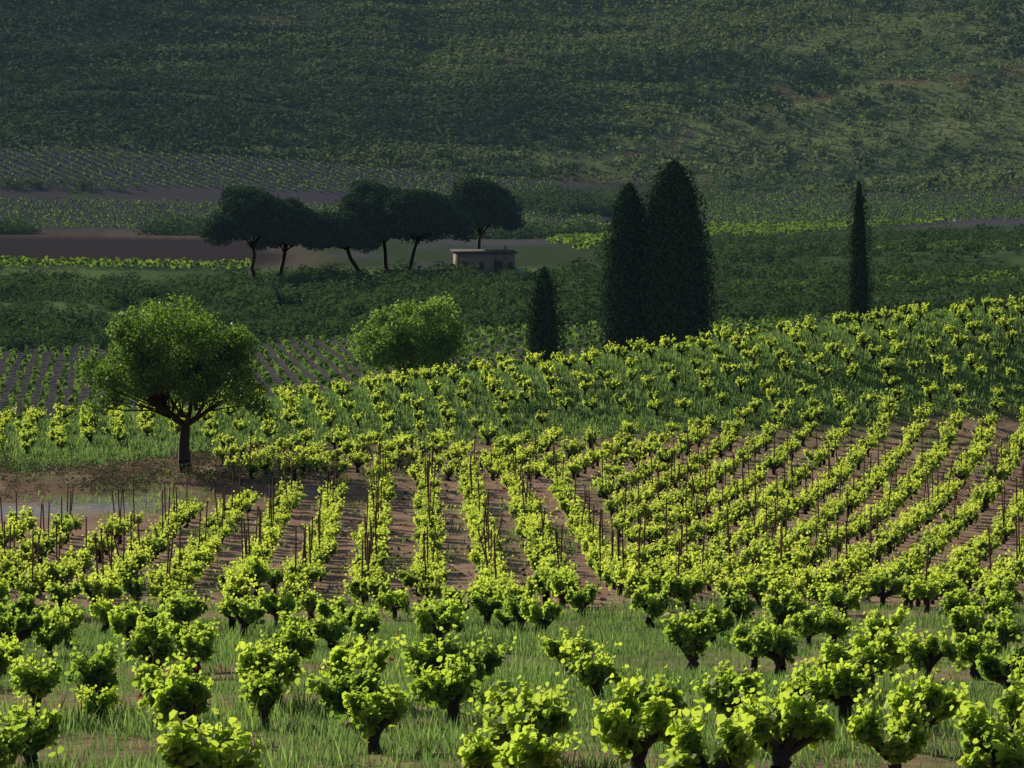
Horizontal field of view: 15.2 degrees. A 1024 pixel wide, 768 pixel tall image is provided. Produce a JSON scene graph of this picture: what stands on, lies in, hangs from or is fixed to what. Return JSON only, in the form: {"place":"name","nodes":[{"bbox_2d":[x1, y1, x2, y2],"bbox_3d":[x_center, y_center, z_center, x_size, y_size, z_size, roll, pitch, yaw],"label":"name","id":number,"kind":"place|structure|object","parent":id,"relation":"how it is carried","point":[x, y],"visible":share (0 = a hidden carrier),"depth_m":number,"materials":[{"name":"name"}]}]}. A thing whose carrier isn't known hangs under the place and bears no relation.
{"place":"outdoors","nodes":[
{"label":"outdoors","id":0,"kind":"place"},
{"bbox_2d":[463,261,512,275],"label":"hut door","id":1,"kind":"structure","parent":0,"point":[496,264],"depth_m":498.48,"materials":[{"name":"wood"}]},
{"bbox_2d":[0,0,1023,767],"bbox_3d":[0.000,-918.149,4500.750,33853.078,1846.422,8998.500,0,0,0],"label":"ground","id":2,"kind":"structure","parent":0,"point":[126,242],"depth_m":495.98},
{"bbox_2d":[73,293,271,472],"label":"almond tree","id":3,"kind":"object","parent":2,"relation":"on","point":[144,377],"depth_m":139.96,"materials":[{"name":"green plant"}]},
{"bbox_2d":[16,634,398,698],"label":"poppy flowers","id":4,"kind":"object","parent":2,"relation":"on","point":[196,668],"visible":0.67,"depth_m":49.70,"materials":[{"name":"red plant"}]},
{"bbox_2d":[0,442,424,500],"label":"dry brush shrubs","id":5,"kind":"object","parent":2,"relation":"on","point":[108,479],"visible":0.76,"depth_m":138.74,"materials":[{"name":"plant"}]},
{"bbox_2d":[197,185,301,284],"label":"pine","id":6,"kind":"object","parent":2,"relation":"on","point":[249,212],"depth_m":464.89,"materials":[{"name":"green plant"}]},
{"bbox_2d":[247,197,330,278],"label":"pine","id":7,"kind":"object","parent":2,"relation":"on","point":[311,229],"depth_m":472.79,"materials":[{"name":"green plant"}]},
{"bbox_2d":[301,209,382,278],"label":"pine","id":8,"kind":"object","parent":2,"relation":"on","point":[343,228],"depth_m":477.20,"materials":[{"name":"green plant"}]},
{"bbox_2d":[334,178,440,270],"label":"pine","id":9,"kind":"object","parent":2,"relation":"on","point":[364,200],"depth_m":483.29,"materials":[{"name":"green plant"}]},
{"bbox_2d":[348,291,471,380],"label":"bushy tree","id":10,"kind":"object","parent":2,"relation":"on","point":[406,330],"depth_m":214.98,"materials":[{"name":"green plant"}]},
{"bbox_2d":[372,188,479,274],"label":"pine","id":11,"kind":"object","parent":2,"relation":"on","point":[421,212],"depth_m":477.78,"materials":[{"name":"green plant"}]},
{"bbox_2d":[0,217,955,269],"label":"vines","id":12,"kind":"object","parent":2,"relation":"on","point":[578,241],"visible":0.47,"depth_m":780.00,"materials":[{"name":"green plant"}]},
{"bbox_2d":[453,246,514,275],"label":"hut walls","id":13,"kind":"structure","parent":2,"relation":"on","point":[488,259],"depth_m":498.05,"materials":[{"name":"beige paint"}]},
{"bbox_2d":[450,249,517,268],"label":"roof","id":14,"kind":"structure","parent":13,"relation":"on","point":[482,251],"depth_m":499.44,"materials":[{"name":"white concrete"}]},
{"bbox_2d":[448,174,525,248],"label":"pine","id":15,"kind":"object","parent":2,"relation":"on","point":[470,197],"depth_m":505.13,"materials":[{"name":"green plant"}]},
{"bbox_2d":[0,0,1023,191],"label":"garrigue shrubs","id":16,"kind":"object","parent":2,"relation":"on","point":[439,72],"visible":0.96,"depth_m":1184.36,"materials":[{"name":"green plant"}]},
{"bbox_2d":[0,303,1023,767],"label":"grass tufts","id":17,"kind":"object","parent":2,"relation":"on","point":[424,737],"visible":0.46,"depth_m":75.24,"materials":[{"name":"green plant"}]},
{"bbox_2d":[0,173,1023,493],"bbox_3d":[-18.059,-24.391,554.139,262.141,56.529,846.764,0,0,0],"label":"shrubs","id":18,"kind":"object","parent":2,"relation":"on","point":[344,299],"visible":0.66,"depth_m":424.60,"materials":[{"name":"green plant"}]},
{"bbox_2d":[0,144,1023,419],"bbox_3d":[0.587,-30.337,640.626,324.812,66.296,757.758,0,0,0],"label":"distant vineyard","id":19,"kind":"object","parent":2,"relation":"on","point":[768,324],"depth_m":912.28,"materials":[{"name":"green plant"}]},
{"bbox_2d":[0,0,1023,186],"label":"shrubs","id":20,"kind":"object","parent":2,"relation":"on","point":[756,117],"visible":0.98,"depth_m":1150.92,"materials":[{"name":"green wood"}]},
{"bbox_2d":[0,421,1023,605],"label":"vineyard stakes","id":21,"kind":"object","parent":2,"relation":"on","point":[368,548],"visible":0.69,"depth_m":108.12,"materials":[{"name":"brown wood"}]},
{"bbox_2d":[0,383,1023,558],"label":"vines","id":22,"kind":"object","parent":2,"relation":"on","point":[531,521],"depth_m":128.15,"materials":[{"name":"green plant"}]},
{"bbox_2d":[0,526,1023,607],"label":"vines","id":23,"kind":"object","parent":2,"relation":"on","point":[859,558],"depth_m":94.20,"materials":[{"name":"green plant"}]},
{"bbox_2d":[0,544,1023,767],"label":"vines","id":24,"kind":"object","parent":2,"relation":"on","point":[657,708],"depth_m":46.27,"materials":[{"name":"green plant"}]},
{"bbox_2d":[0,294,1023,454],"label":"vines","id":25,"kind":"object","parent":2,"relation":"on","point":[285,394],"depth_m":159.96,"materials":[{"name":"green plant"}]},
{"bbox_2d":[7,409,1023,606],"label":"soil clods","id":26,"kind":"object","parent":2,"relation":"on","point":[327,569],"visible":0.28,"depth_m":116.92,"materials":[{"name":"brown soil"}]},
{"bbox_2d":[519,266,568,366],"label":"cypress tree","id":27,"kind":"object","parent":2,"relation":"on","point":[544,331],"visible":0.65,"depth_m":215.49,"materials":[{"name":"green plant"}]},
{"bbox_2d":[595,182,647,360],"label":"cypress tree","id":28,"kind":"object","parent":2,"relation":"on","point":[616,297],"visible":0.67,"depth_m":250.38,"materials":[{"name":"green plant"}]},
{"bbox_2d":[627,159,718,353],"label":"cypress tree","id":29,"kind":"object","parent":2,"relation":"on","point":[676,280],"visible":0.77,"depth_m":248.50,"materials":[{"name":"green plant"}]},
{"bbox_2d":[841,181,876,328],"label":"thin cypress","id":30,"kind":"object","parent":2,"relation":"on","point":[859,291],"visible":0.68,"depth_m":239.65,"materials":[{"name":"green plant"}]}
]}

